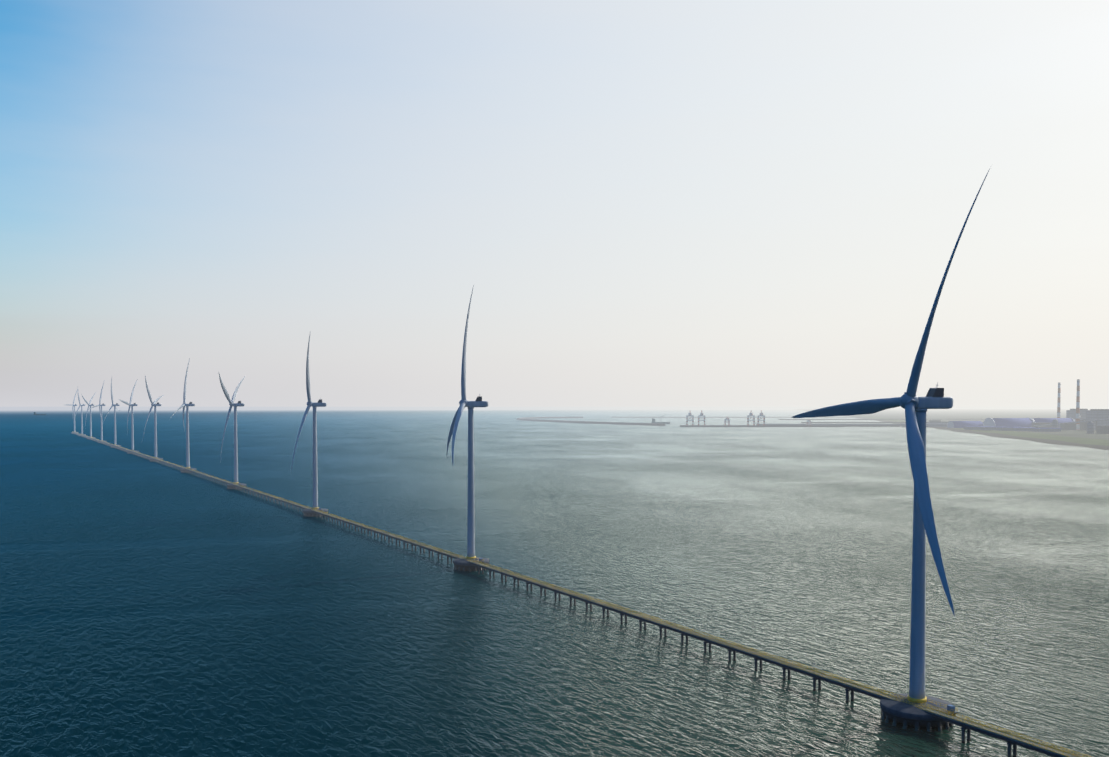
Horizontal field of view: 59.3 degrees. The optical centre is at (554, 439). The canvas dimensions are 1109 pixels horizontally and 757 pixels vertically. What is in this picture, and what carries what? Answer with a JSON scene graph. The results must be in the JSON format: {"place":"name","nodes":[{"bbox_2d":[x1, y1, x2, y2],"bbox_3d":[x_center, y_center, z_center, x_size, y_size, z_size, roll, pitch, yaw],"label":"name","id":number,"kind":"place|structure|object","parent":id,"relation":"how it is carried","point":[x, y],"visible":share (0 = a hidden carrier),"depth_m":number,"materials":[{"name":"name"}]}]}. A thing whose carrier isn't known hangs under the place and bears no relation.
{"place":"outdoors","nodes":[
{"label":"outdoors","id":0,"kind":"place"},
{"bbox_2d":[0,407,1108,756],"bbox_3d":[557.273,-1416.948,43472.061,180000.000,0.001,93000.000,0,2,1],"label":"sea","id":1,"kind":"structure","parent":0,"point":[152,609],"depth_m":544.92,"materials":[{"name":"liquid"}]},
{"bbox_2d":[101,378,120,447],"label":"turbine","id":2,"kind":"object","parent":1,"relation":"in","point":[115,408],"visible":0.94,"depth_m":2350.05,"materials":[{"name":"metal"}]},
{"bbox_2d":[119,381,138,453],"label":"turbine","id":3,"kind":"object","parent":1,"relation":"in","point":[132,427],"visible":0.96,"depth_m":2059.61,"materials":[{"name":"metal"}]},
{"bbox_2d":[142,376,163,461],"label":"turbine","id":4,"kind":"object","parent":1,"relation":"in","point":[154,404],"visible":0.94,"depth_m":1766.95,"materials":[{"name":"metal"}]},
{"bbox_2d":[170,359,195,472],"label":"turbine","id":5,"kind":"object","parent":1,"relation":"in","point":[184,470],"visible":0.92,"depth_m":1476.47,"materials":[{"name":"metal"}]},
{"bbox_2d":[219,374,245,488],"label":"turbine","id":6,"kind":"object","parent":1,"relation":"in","point":[235,405],"visible":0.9,"depth_m":1183.95,"materials":[{"name":"metal"}]},
{"bbox_2d":[291,331,327,516],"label":"turbine","id":7,"kind":"object","parent":1,"relation":"in","point":[310,512],"visible":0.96,"depth_m":891.64,"materials":[{"name":"metal"}]},
{"bbox_2d":[447,285,488,571],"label":"turbine","id":8,"kind":"object","parent":1,"relation":"in","point":[462,564],"visible":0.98,"depth_m":600.52,"materials":[{"name":"metal"}]},
{"bbox_2d":[72,431,1091,756],"bbox_3d":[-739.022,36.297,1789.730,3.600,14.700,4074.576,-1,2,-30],"label":"trestle","id":9,"kind":"object","parent":1,"relation":"in","point":[936,713],"visible":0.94,"depth_m":400.41,"materials":[{"name":"concrete"}]},
{"bbox_2d":[67,389,77,433],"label":"turbine","id":10,"kind":"object","parent":9,"relation":"on","point":[74,412],"visible":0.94,"depth_m":3517.60,"materials":[{"name":"metal"}]},
{"bbox_2d":[73,393,85,435],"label":"turbine","id":11,"kind":"object","parent":9,"relation":"on","point":[81,405],"visible":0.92,"depth_m":3225.10,"materials":[{"name":"metal"}]},
{"bbox_2d":[81,392,95,438],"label":"turbine","id":12,"kind":"object","parent":9,"relation":"on","point":[90,415],"visible":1,"depth_m":2934.08,"materials":[{"name":"metal"}]},
{"bbox_2d":[88,380,105,442],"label":"turbine","id":13,"kind":"object","parent":9,"relation":"on","point":[99,405],"visible":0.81,"depth_m":2643.09,"materials":[{"name":"metal"}]},
{"bbox_2d":[651,414,669,423],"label":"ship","id":14,"kind":"object","parent":1,"relation":"on","point":[653,420],"visible":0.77,"depth_m":5328.85,"materials":[{"name":"grey metal"}]},
{"bbox_2d":[516,410,984,426],"bbox_3d":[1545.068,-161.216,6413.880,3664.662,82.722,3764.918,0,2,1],"label":"port","id":15,"kind":"object","parent":1,"relation":"on","point":[808,422],"visible":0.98,"depth_m":4886.67,"materials":[{"name":"concrete"}]},
{"bbox_2d":[791,169,989,731],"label":"turbine","id":16,"kind":"object","parent":1,"relation":"in","point":[898,712],"visible":0.96,"depth_m":308.51,"materials":[{"name":"metal"}]},
{"bbox_2d":[0,0,1108,406],"label":"sky","id":17,"kind":"structure","parent":0,"point":[642,203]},
{"bbox_2d":[794,409,1108,449],"bbox_3d":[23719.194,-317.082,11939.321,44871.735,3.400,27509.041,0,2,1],"label":"ground","id":18,"kind":"structure","parent":0,"point":[1081,438],"depth_m":6502.08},
{"bbox_2d":[901,379,1108,433],"bbox_3d":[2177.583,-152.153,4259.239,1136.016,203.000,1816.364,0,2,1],"label":"power plant","id":19,"kind":"object","parent":18,"relation":"on","point":[1090,421],"visible":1,"depth_m":3967.51,"materials":[{"name":"grey concrete"}]}
]}

